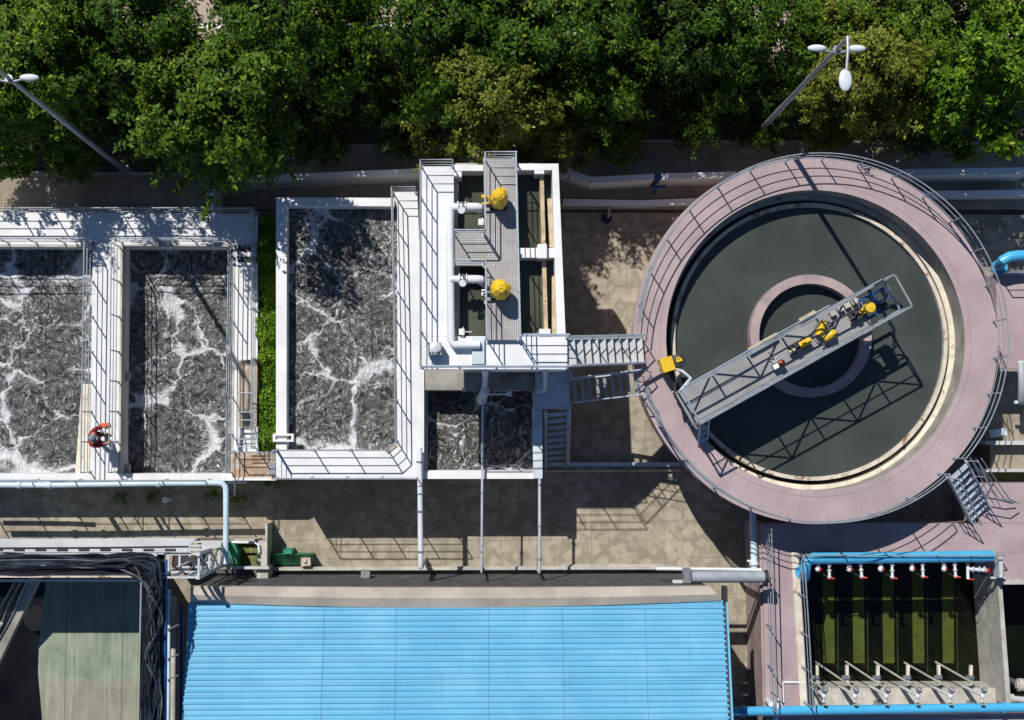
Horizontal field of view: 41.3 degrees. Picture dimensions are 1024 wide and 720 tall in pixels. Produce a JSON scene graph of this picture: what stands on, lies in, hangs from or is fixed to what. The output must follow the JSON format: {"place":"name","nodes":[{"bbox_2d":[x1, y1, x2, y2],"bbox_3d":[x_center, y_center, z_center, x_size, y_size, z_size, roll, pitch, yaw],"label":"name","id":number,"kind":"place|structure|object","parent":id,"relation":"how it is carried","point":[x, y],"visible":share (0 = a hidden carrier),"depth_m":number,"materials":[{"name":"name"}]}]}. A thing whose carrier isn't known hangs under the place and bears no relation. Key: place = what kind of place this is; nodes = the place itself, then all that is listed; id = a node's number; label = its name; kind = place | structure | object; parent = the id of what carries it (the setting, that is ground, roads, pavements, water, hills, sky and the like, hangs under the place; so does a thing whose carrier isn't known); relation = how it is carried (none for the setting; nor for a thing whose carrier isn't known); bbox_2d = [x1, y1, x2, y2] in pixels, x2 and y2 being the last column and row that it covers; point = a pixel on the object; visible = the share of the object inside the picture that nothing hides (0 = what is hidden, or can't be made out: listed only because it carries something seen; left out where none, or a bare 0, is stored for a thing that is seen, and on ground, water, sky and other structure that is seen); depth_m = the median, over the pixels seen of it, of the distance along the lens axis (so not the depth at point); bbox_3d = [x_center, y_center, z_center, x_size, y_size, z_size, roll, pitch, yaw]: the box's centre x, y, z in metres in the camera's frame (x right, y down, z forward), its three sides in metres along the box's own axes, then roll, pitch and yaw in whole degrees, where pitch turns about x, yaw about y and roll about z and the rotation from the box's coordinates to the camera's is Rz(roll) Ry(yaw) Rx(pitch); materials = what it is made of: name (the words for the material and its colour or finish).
{"place":"outdoors","nodes":[
{"label":"outdoors","id":0,"kind":"place"},
{"bbox_2d":[0,175,275,209],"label":"path","id":1,"kind":"structure","parent":0,"point":[103,191],"depth_m":46.52,"materials":[{"name":"concrete"}]},
{"bbox_2d":[170,596,176,719],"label":"service pipe","id":2,"kind":"object","parent":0,"point":[173,660],"visible":0.98,"depth_m":43.42,"materials":[{"name":"metal"}]},
{"bbox_2d":[0,210,1023,719],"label":"yard","id":3,"kind":"structure","parent":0,"point":[682,516],"depth_m":46.33,"materials":[{"name":"concrete"}]},
{"bbox_2d":[24,578,139,719],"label":"green basin","id":4,"kind":"object","parent":3,"relation":"on","point":[88,664],"visible":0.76,"depth_m":42.44,"materials":[{"name":"concrete"}]},
{"bbox_2d":[0,578,41,663],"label":"slanting beam","id":5,"kind":"structure","parent":4,"relation":"attached to","point":[10,626],"depth_m":41.26,"materials":[{"name":"grey metal"}]},
{"bbox_2d":[0,578,45,719],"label":"water","id":6,"kind":"structure","parent":4,"relation":"in","point":[19,691],"depth_m":46.44,"materials":[{"name":"liquid"}]},
{"bbox_2d":[0,480,232,565],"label":"water pipe","id":7,"kind":"object","parent":3,"relation":"on","point":[227,560],"visible":0.91,"depth_m":43.34,"materials":[{"name":"metal"}]},
{"bbox_2d":[0,212,265,480],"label":"aeration basin","id":8,"kind":"object","parent":3,"relation":"on","point":[101,231],"visible":0.79,"depth_m":44.49,"materials":[{"name":"concrete"}]},
{"bbox_2d":[0,249,92,472],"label":"water","id":9,"kind":"structure","parent":8,"relation":"in","point":[41,295],"depth_m":45.37,"materials":[{"name":"liquid"}]},
{"bbox_2d":[80,242,94,473],"bbox_3d":[-13.655,-0.065,43.712,0.104,1.120,7.431,0,87,-2],"label":"railing","id":10,"kind":"object","parent":8,"relation":"on","point":[91,352],"visible":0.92,"depth_m":43.50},
{"bbox_2d":[0,478,210,481],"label":"railing","id":11,"kind":"object","parent":8,"relation":"on","point":[82,480],"visible":0.94,"depth_m":42.96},
{"bbox_2d":[108,241,119,473],"bbox_3d":[-12.784,-0.065,43.740,0.111,1.120,7.436,0,87,-2],"label":"railing","id":12,"kind":"object","parent":8,"relation":"on","point":[112,380],"visible":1,"depth_m":43.51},
{"bbox_2d":[0,207,258,214],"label":"railing","id":13,"kind":"object","parent":8,"relation":"on","point":[83,209],"visible":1,"depth_m":43.77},
{"bbox_2d":[128,250,232,472],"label":"water","id":14,"kind":"structure","parent":8,"relation":"in","point":[177,365],"depth_m":45.50,"materials":[{"name":"liquid"}]},
{"bbox_2d":[225,242,235,473],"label":"railing","id":15,"kind":"object","parent":8,"relation":"on","point":[227,348],"visible":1,"depth_m":43.61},
{"bbox_2d":[236,360,258,453],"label":"staircase","id":16,"kind":"structure","parent":8,"relation":"on","point":[244,410],"depth_m":44.16,"materials":[{"name":"metal"}]},
{"bbox_2d":[251,209,257,449],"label":"railing","id":17,"kind":"object","parent":8,"relation":"on","point":[256,311],"visible":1,"depth_m":43.76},
{"bbox_2d":[154,538,235,578],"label":"steel tower","id":18,"kind":"structure","parent":3,"relation":"on","point":[193,563],"depth_m":41.57,"materials":[{"name":"grey metal"}]},
{"bbox_2d":[0,538,196,719],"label":"cable bridge","id":19,"kind":"structure","parent":18,"relation":"on","point":[78,558],"depth_m":39.56,"materials":[{"name":"metal"}]},
{"bbox_2d":[210,522,274,578],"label":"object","id":20,"kind":"structure","parent":3,"relation":"on","point":[266,571],"depth_m":45.21,"materials":[{"name":"concrete"}]},
{"bbox_2d":[227,537,264,565],"bbox_3d":[-8.750,6.424,45.292,1.292,1.300,0.928,0,87,-2],"label":"sump","id":21,"kind":"object","parent":3,"relation":"on","point":[246,551],"visible":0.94,"depth_m":45.11,"materials":[{"name":"metal"}]},
{"bbox_2d":[232,453,275,479],"bbox_3d":[-8.390,3.509,44.977,1.438,2.300,0.891,0,87,-2],"label":"landing","id":22,"kind":"object","parent":3,"relation":"on","point":[251,466],"visible":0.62,"depth_m":44.12,"materials":[{"name":"brown wood"}]},
{"bbox_2d":[252,214,275,451],"bbox_3d":[-8.073,-0.832,45.263,1.007,2.278,7.821,0,87,-2],"label":"hedge","id":23,"kind":"object","parent":3,"relation":"on","point":[266,339],"visible":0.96,"depth_m":44.45,"materials":[{"name":"green plant"}]},
{"bbox_2d":[272,548,313,565],"bbox_3d":[-7.361,6.602,45.551,1.392,0.850,0.568,0,87,-2],"label":"green pump","id":24,"kind":"object","parent":3,"relation":"on","point":[288,556],"visible":1,"depth_m":45.39,"materials":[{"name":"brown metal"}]},
{"bbox_2d":[276,192,424,478],"bbox_3d":[-5.235,-0.723,44.931,4.782,3.100,9.211,0,87,-2],"label":"single tank","id":25,"kind":"object","parent":3,"relation":"on","point":[397,460],"visible":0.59,"depth_m":43.42,"materials":[{"name":"white paint"}]},
{"bbox_2d":[289,202,396,449],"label":"water","id":26,"kind":"structure","parent":25,"relation":"in","point":[341,361],"depth_m":44.04,"materials":[{"name":"liquid"}]},
{"bbox_2d":[272,186,417,451],"bbox_3d":[-4.013,-0.749,42.897,3.490,1.120,9.429,24,86,0],"label":"railing","id":27,"kind":"object","parent":25,"relation":"on","point":[395,319],"visible":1,"depth_m":42.56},
{"bbox_2d":[416,448,426,568],"bbox_3d":[-2.944,4.787,44.468,0.230,3.409,3.827,-1,87,-2],"label":"yard pipe","id":28,"kind":"object","parent":3,"relation":"on","point":[420,551],"visible":1,"depth_m":42.82,"materials":[{"name":"metal"}]},
{"bbox_2d":[182,570,732,719],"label":"blue roof building","id":29,"kind":"structure","parent":3,"relation":"on","point":[366,645],"depth_m":41.06,"materials":[{"name":"metal"}]},
{"bbox_2d":[273,564,689,570],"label":"kerb wall","id":30,"kind":"structure","parent":3,"relation":"on","point":[550,567],"depth_m":45.80,"materials":[{"name":"concrete"}]},
{"bbox_2d":[480,400,483,573],"bbox_3d":[-0.994,4.109,44.649,0.108,3.251,5.496,0,87,-2],"label":"yard pipe","id":31,"kind":"object","parent":3,"relation":"on","point":[482,475],"visible":1,"depth_m":43.07,"materials":[{"name":"metal"}]},
{"bbox_2d":[424,370,540,478],"bbox_3d":[-0.985,2.135,44.844,3.725,3.200,3.477,0,87,-2],"label":"tank","id":32,"kind":"object","parent":3,"relation":"on","point":[447,380],"visible":0.55,"depth_m":43.34,"materials":[{"name":"white paint"}]},
{"bbox_2d":[428,376,534,469],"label":"water","id":33,"kind":"structure","parent":32,"relation":"in","point":[454,430],"depth_m":44.33,"materials":[{"name":"liquid"}]},
{"bbox_2d":[532,371,569,477],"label":"steel platform","id":34,"kind":"structure","parent":32,"relation":"attached to","point":[556,395],"depth_m":43.28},
{"bbox_2d":[420,158,566,375],"bbox_3d":[-0.649,-2.711,43.406,4.363,6.670,6.361,0,87,-2],"label":"tall basin","id":35,"kind":"object","parent":3,"relation":"on","point":[494,248],"visible":0.77,"depth_m":40.16,"materials":[{"name":"concrete"}]},
{"bbox_2d":[419,159,453,368],"bbox_3d":[-2.202,-2.790,39.629,1.025,1.120,6.049,0,87,-2],"label":"railing","id":36,"kind":"object","parent":35,"relation":"on","point":[421,297],"visible":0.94,"depth_m":39.58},
{"bbox_2d":[446,206,479,348],"bbox_3d":[-1.438,-2.474,39.969,1.002,0.280,4.289,0,87,-2],"label":"supply pipe","id":37,"kind":"object","parent":35,"relation":"on","point":[453,343],"visible":1,"depth_m":39.87,"materials":[{"name":"metal"}]},
{"bbox_2d":[458,169,483,228],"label":"water","id":38,"kind":"structure","parent":35,"relation":"in","point":[470,189],"depth_m":41.10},
{"bbox_2d":[459,267,485,335],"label":"water","id":39,"kind":"structure","parent":35,"relation":"in","point":[472,311],"depth_m":40.90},
{"bbox_2d":[421,365,568,369],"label":"railing","id":40,"kind":"object","parent":35,"relation":"on","point":[495,367],"visible":0.99,"depth_m":38.99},
{"bbox_2d":[513,151,520,340],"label":"railing","id":41,"kind":"object","parent":35,"relation":"on","point":[517,250],"visible":1,"depth_m":39.11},
{"bbox_2d":[517,175,550,247],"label":"water","id":42,"kind":"structure","parent":35,"relation":"in","point":[529,211],"depth_m":41.13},
{"bbox_2d":[520,261,552,333],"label":"water","id":43,"kind":"structure","parent":35,"relation":"in","point":[531,297],"depth_m":40.98,"materials":[{"name":"liquid"}]},
{"bbox_2d":[566,334,647,367],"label":"stairs","id":44,"kind":"structure","parent":35,"relation":"attached to","point":[604,350],"depth_m":41.20,"materials":[{"name":"metal"}]},
{"bbox_2d":[544,409,570,469],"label":"stairs","id":45,"kind":"structure","parent":3,"relation":"on","point":[567,427],"depth_m":44.46,"materials":[{"name":"grey metal"}]},
{"bbox_2d":[551,462,679,465],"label":"pipe","id":46,"kind":"object","parent":3,"relation":"on","point":[618,463],"visible":1,"depth_m":46.16,"materials":[{"name":"grey metal"}]},
{"bbox_2d":[672,565,768,583],"bbox_3d":[6.511,6.906,44.488,2.979,3.815,0.508,0,87,-2],"label":"duct pipe","id":47,"kind":"object","parent":3,"relation":"on","point":[689,575],"visible":0.98,"depth_m":42.65,"materials":[{"name":"metal"}]},
{"bbox_2d":[631,157,997,523],"bbox_3d":[9.487,-0.528,44.835,11.560,4.200,11.560,0,87,-2],"label":"round tank","id":48,"kind":"object","parent":3,"relation":"on","point":[929,240],"visible":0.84,"depth_m":42.99,"materials":[{"name":"pink concrete"}]},
{"bbox_2d":[571,369,645,403],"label":"staircase","id":49,"kind":"structure","parent":48,"relation":"attached to","point":[611,374],"depth_m":42.66,"materials":[{"name":"metal"}]},
{"bbox_2d":[641,354,691,397],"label":"travel drive","id":50,"kind":"structure","parent":48,"relation":"on","point":[676,362],"depth_m":41.83,"materials":[{"name":"yellow paint"}]},
{"bbox_2d":[672,274,912,445],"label":"scraper bridge","id":51,"kind":"structure","parent":48,"relation":"on","point":[705,398],"depth_m":41.27,"materials":[{"name":"metal"}]},
{"bbox_2d":[812,320,836,344],"bbox_3d":[9.489,-0.844,41.172,0.720,0.488,0.734,0,87,-2],"label":"twin motor","id":52,"kind":"object","parent":51,"relation":"on","point":[824,332],"visible":1,"depth_m":41.09,"materials":[{"name":"metal"}]},
{"bbox_2d":[642,386,950,523],"bbox_3d":[8.379,3.462,41.895,9.758,1.120,2.758,16,86,-1],"label":"railing","id":53,"kind":"object","parent":48,"relation":"on","point":[706,479],"visible":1,"depth_m":41.65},
{"bbox_2d":[675,208,941,476],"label":"water","id":54,"kind":"structure","parent":48,"relation":"in","point":[875,408],"depth_m":43.65,"materials":[{"name":"liquid"}]},
{"bbox_2d":[637,152,1008,459],"bbox_3d":[10.316,-2.484,42.314,11.468,1.120,7.576,23,86,0],"label":"railing","id":55,"kind":"object","parent":48,"relation":"on","point":[650,270],"visible":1,"depth_m":42.17,"materials":[{"name":"metal"}]},
{"bbox_2d":[744,481,1023,719],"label":"filter block","id":56,"kind":"structure","parent":3,"relation":"on","point":[1000,530],"depth_m":44.29,"materials":[{"name":"pink paint"}]},
{"bbox_2d":[762,525,776,712],"bbox_3d":[8.220,8.213,43.309,0.109,1.120,5.829,-1,87,-2],"label":"railing","id":57,"kind":"object","parent":56,"relation":"on","point":[767,623],"visible":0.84,"depth_m":43.06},
{"bbox_2d":[794,554,813,709],"bbox_3d":[9.310,8.617,43.249,0.112,1.120,4.806,-3,87,-2],"label":"railing","id":58,"kind":"object","parent":56,"relation":"on","point":[806,597],"visible":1,"depth_m":43.05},
{"bbox_2d":[733,700,1023,716],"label":"manifold pipe","id":59,"kind":"object","parent":56,"relation":"on","point":[968,706],"visible":0.88,"depth_m":43.29,"materials":[{"name":"metal"}]},
{"bbox_2d":[799,557,979,680],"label":"water","id":60,"kind":"structure","parent":56,"relation":"in","point":[967,645],"depth_m":46.28,"materials":[{"name":"liquid"}]},
{"bbox_2d":[795,550,1005,581],"bbox_3d":[12.546,6.704,44.129,6.835,1.437,1.137,0,87,-2],"label":"header pipe","id":61,"kind":"object","parent":56,"relation":"on","point":[997,561],"visible":0.94,"depth_m":43.49,"materials":[{"name":"metal"}]},
{"bbox_2d":[946,460,1000,524],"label":"stairs","id":62,"kind":"structure","parent":56,"relation":"on","point":[966,490],"depth_m":43.27,"materials":[{"name":"metal"}]},
{"bbox_2d":[1002,584,1023,693],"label":"water","id":63,"kind":"structure","parent":56,"relation":"in","point":[1013,598],"depth_m":46.45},
{"bbox_2d":[965,441,1023,471],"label":"concrete frame","id":64,"kind":"object","parent":3,"relation":"on","point":[1001,456],"visible":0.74,"depth_m":45.74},
{"bbox_2d":[986,274,1023,371],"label":"pink walkway","id":65,"kind":"structure","parent":3,"relation":"on","point":[1012,286],"depth_m":45.22,"materials":[{"name":"paint"}]},
{"bbox_2d":[991,250,1023,275],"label":"elbow pipe","id":66,"kind":"object","parent":65,"relation":"attached to","point":[1000,263],"visible":0.94,"depth_m":44.36,"materials":[{"name":"metal"}]},
{"bbox_2d":[0,51,1023,214],"bbox_3d":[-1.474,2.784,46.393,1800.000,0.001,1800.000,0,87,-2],"label":"ground","id":67,"kind":"structure","parent":0,"point":[365,135],"depth_m":47.02,"materials":[{"name":"soil"}]},
{"bbox_2d":[0,120,40,181],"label":"tree","id":68,"kind":"object","parent":67,"relation":"on","point":[22,165],"visible":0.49,"depth_m":43.79,"materials":[{"name":"green plant"}]},
{"bbox_2d":[0,0,119,177],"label":"tree","id":69,"kind":"object","parent":67,"relation":"on","point":[24,113],"visible":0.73,"depth_m":40.41,"materials":[{"name":"green plant"}]},
{"bbox_2d":[0,69,131,176],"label":"street lamp","id":70,"kind":"object","parent":67,"relation":"on","point":[121,167],"visible":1,"depth_m":38.94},
{"bbox_2d":[25,122,111,187],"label":"tree","id":71,"kind":"object","parent":67,"relation":"on","point":[83,162],"visible":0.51,"depth_m":44.16,"materials":[{"name":"green plant"}]},
{"bbox_2d":[10,0,217,130],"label":"tree","id":72,"kind":"object","parent":67,"relation":"on","point":[161,24],"visible":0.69,"depth_m":40.62,"materials":[{"name":"green plant"}]},
{"bbox_2d":[72,74,183,169],"bbox_3d":[-11.914,-7.495,44.023,3.452,5.817,3.414,-40,89,-4],"label":"tree","id":73,"kind":"object","parent":67,"relation":"on","point":[122,128],"visible":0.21,"depth_m":42.56,"materials":[{"name":"green plant"}]},
{"bbox_2d":[113,7,304,223],"bbox_3d":[-9.066,-7.565,41.611,5.733,10.335,6.414,0,87,-2],"label":"tree","id":74,"kind":"object","parent":67,"relation":"on","point":[238,151],"visible":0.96,"depth_m":40.03,"materials":[{"name":"green plant"}]},
{"bbox_2d":[199,0,394,117],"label":"tree","id":75,"kind":"object","parent":67,"relation":"on","point":[245,22],"visible":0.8,"depth_m":41.25,"materials":[{"name":"green plant"}]},
{"bbox_2d":[281,90,358,167],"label":"tree","id":76,"kind":"object","parent":67,"relation":"on","point":[325,144],"visible":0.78,"depth_m":43.83,"materials":[{"name":"green plant"}]},
{"bbox_2d":[312,29,404,128],"bbox_3d":[-4.920,-8.963,44.499,3.237,5.454,3.201,2,86,-2],"label":"tree","id":77,"kind":"object","parent":67,"relation":"on","point":[373,79],"visible":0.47,"depth_m":43.20,"materials":[{"name":"green plant"}]},
{"bbox_2d":[350,90,441,163],"bbox_3d":[-3.782,-7.686,44.824,2.762,4.654,2.731,-17,87,-3],"label":"tree","id":78,"kind":"object","parent":67,"relation":"on","point":[389,138],"visible":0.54,"depth_m":43.96,"materials":[{"name":"green plant"}]},
{"bbox_2d":[370,44,436,123],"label":"tree","id":79,"kind":"object","parent":67,"relation":"on","point":[395,64],"visible":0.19,"depth_m":43.47,"materials":[{"name":"green plant"}]},
{"bbox_2d":[338,0,544,140],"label":"tree","id":80,"kind":"object","parent":67,"relation":"on","point":[431,32],"visible":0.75,"depth_m":41.18,"materials":[{"name":"green plant"}]},
{"bbox_2d":[400,12,575,175],"bbox_3d":[-1.290,-7.698,42.861,4.817,8.347,5.208,44,86,1],"label":"tree","id":81,"kind":"object","parent":67,"relation":"on","point":[512,113],"visible":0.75,"depth_m":41.34,"materials":[{"name":"green plant"}]},
{"bbox_2d":[457,0,663,120],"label":"tree","id":82,"kind":"object","parent":67,"relation":"on","point":[546,48],"visible":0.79,"depth_m":40.51,"materials":[{"name":"green plant"}]},
{"bbox_2d":[532,0,665,147],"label":"tree","id":83,"kind":"object","parent":67,"relation":"on","point":[623,92],"visible":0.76,"depth_m":42.23,"materials":[{"name":"green plant"}]},
{"bbox_2d":[569,0,671,37],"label":"tree","id":84,"kind":"object","parent":67,"relation":"on","point":[643,22],"visible":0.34,"depth_m":42.35,"materials":[{"name":"green plant"}]},
{"bbox_2d":[620,0,752,107],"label":"tree","id":85,"kind":"object","parent":67,"relation":"on","point":[677,62],"visible":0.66,"depth_m":42.57,"materials":[{"name":"green plant"}]},
{"bbox_2d":[642,76,740,159],"bbox_3d":[6.132,-8.040,45.027,2.902,4.944,2.935,-25,88,-3],"label":"tree","id":86,"kind":"object","parent":67,"relation":"on","point":[675,117],"visible":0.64,"depth_m":44.13,"materials":[{"name":"green plant"}]},
{"bbox_2d":[720,56,798,153],"bbox_3d":[7.866,-8.375,44.903,3.194,5.381,3.158,17,86,-1],"label":"tree","id":87,"kind":"object","parent":67,"relation":"on","point":[744,132],"visible":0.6,"depth_m":43.97,"materials":[{"name":"green plant"}]},
{"bbox_2d":[688,0,840,127],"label":"tree","id":88,"kind":"object","parent":67,"relation":"on","point":[758,39],"visible":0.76,"depth_m":42.39,"materials":[{"name":"green plant"}]},
{"bbox_2d":[577,139,1023,145],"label":"kerb","id":89,"kind":"structure","parent":67,"relation":"on","point":[735,142],"depth_m":47.23,"materials":[{"name":"grey concrete"}]},
{"bbox_2d":[791,100,855,157],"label":"tree","id":90,"kind":"object","parent":67,"relation":"on","point":[817,139],"visible":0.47,"depth_m":45.29,"materials":[{"name":"green plant"}]},
{"bbox_2d":[795,0,936,159],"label":"tree","id":91,"kind":"object","parent":67,"relation":"on","point":[884,55],"visible":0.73,"depth_m":42.09,"materials":[{"name":"green plant"}]},
{"bbox_2d":[878,78,975,158],"bbox_3d":[13.443,-7.852,45.181,2.987,5.090,3.021,27,86,0],"label":"tree","id":92,"kind":"object","parent":67,"relation":"on","point":[913,142],"visible":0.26,"depth_m":44.22,"materials":[{"name":"green plant"}]},
{"bbox_2d":[853,0,1010,98],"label":"tree","id":93,"kind":"object","parent":67,"relation":"on","point":[940,36],"visible":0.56,"depth_m":42.00,"materials":[{"name":"green plant"}]},
{"bbox_2d":[897,10,1023,164],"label":"tree","id":94,"kind":"object","parent":67,"relation":"on","point":[986,60],"visible":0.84,"depth_m":42.07,"materials":[{"name":"green plant"}]},
{"bbox_2d":[941,0,1023,115],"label":"tree","id":95,"kind":"object","parent":67,"relation":"on","point":[1014,17],"visible":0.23,"depth_m":42.39,"materials":[{"name":"green plant"}]},
{"bbox_2d":[6,0,1020,50],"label":"road","id":96,"kind":"structure","parent":0,"point":[201,8],"depth_m":47.01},
{"bbox_2d":[781,0,886,65],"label":"tree","id":97,"kind":"object","parent":96,"relation":"on","point":[845,6],"visible":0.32,"depth_m":42.61,"materials":[{"name":"green plant"}]},
{"bbox_2d":[276,144,1023,209],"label":"path","id":98,"kind":"structure","parent":0,"point":[661,158],"depth_m":47.18,"materials":[{"name":"concrete"}]},
{"bbox_2d":[215,168,419,190],"bbox_3d":[-6.519,-6.093,46.037,6.804,1.454,0.210,-3,87,-2],"label":"pipe","id":99,"kind":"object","parent":98,"relation":"on","point":[353,177],"depth_m":45.67,"materials":[{"name":"metal"}]},
{"bbox_2d":[516,106,604,179],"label":"tree","id":100,"kind":"object","parent":98,"relation":"on","point":[559,147],"visible":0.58,"depth_m":43.87,"materials":[{"name":"green plant"}]},
{"bbox_2d":[559,166,654,189],"bbox_3d":[3.138,-6.107,46.340,3.264,1.462,0.525,5,86,-1],"label":"pipe","id":101,"kind":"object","parent":98,"relation":"on","point":[582,181],"depth_m":45.89,"materials":[{"name":"metal"}]},
{"bbox_2d":[584,109,653,173],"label":"tree","id":102,"kind":"object","parent":98,"relation":"on","point":[637,134],"visible":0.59,"depth_m":44.88,"materials":[{"name":"green plant"}]},
{"bbox_2d":[562,198,697,207],"bbox_3d":[4.160,-5.387,46.810,4.843,0.504,0.270,-1,87,-2],"label":"pipe","id":103,"kind":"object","parent":98,"relation":"on","point":[626,203],"depth_m":46.57,"materials":[{"name":"metal"}]},
{"bbox_2d":[656,171,735,185],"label":"wall","id":104,"kind":"structure","parent":98,"relation":"on","point":[691,179],"depth_m":45.77,"materials":[{"name":"metal"}]},
{"bbox_2d":[738,35,865,153],"bbox_3d":[8.277,-7.171,40.754,1.540,13.063,1.590,0,87,-2],"label":"street lamp","id":105,"kind":"object","parent":98,"relation":"on","point":[845,80],"visible":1,"depth_m":35.39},
{"bbox_2d":[883,167,1023,182],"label":"wall","id":106,"kind":"structure","parent":98,"relation":"on","point":[970,174],"depth_m":46.08,"materials":[{"name":"metal"}]},
{"bbox_2d":[919,190,1023,199],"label":"pipe","id":107,"kind":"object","parent":98,"relation":"on","point":[981,194],"depth_m":46.78,"materials":[{"name":"metal"}]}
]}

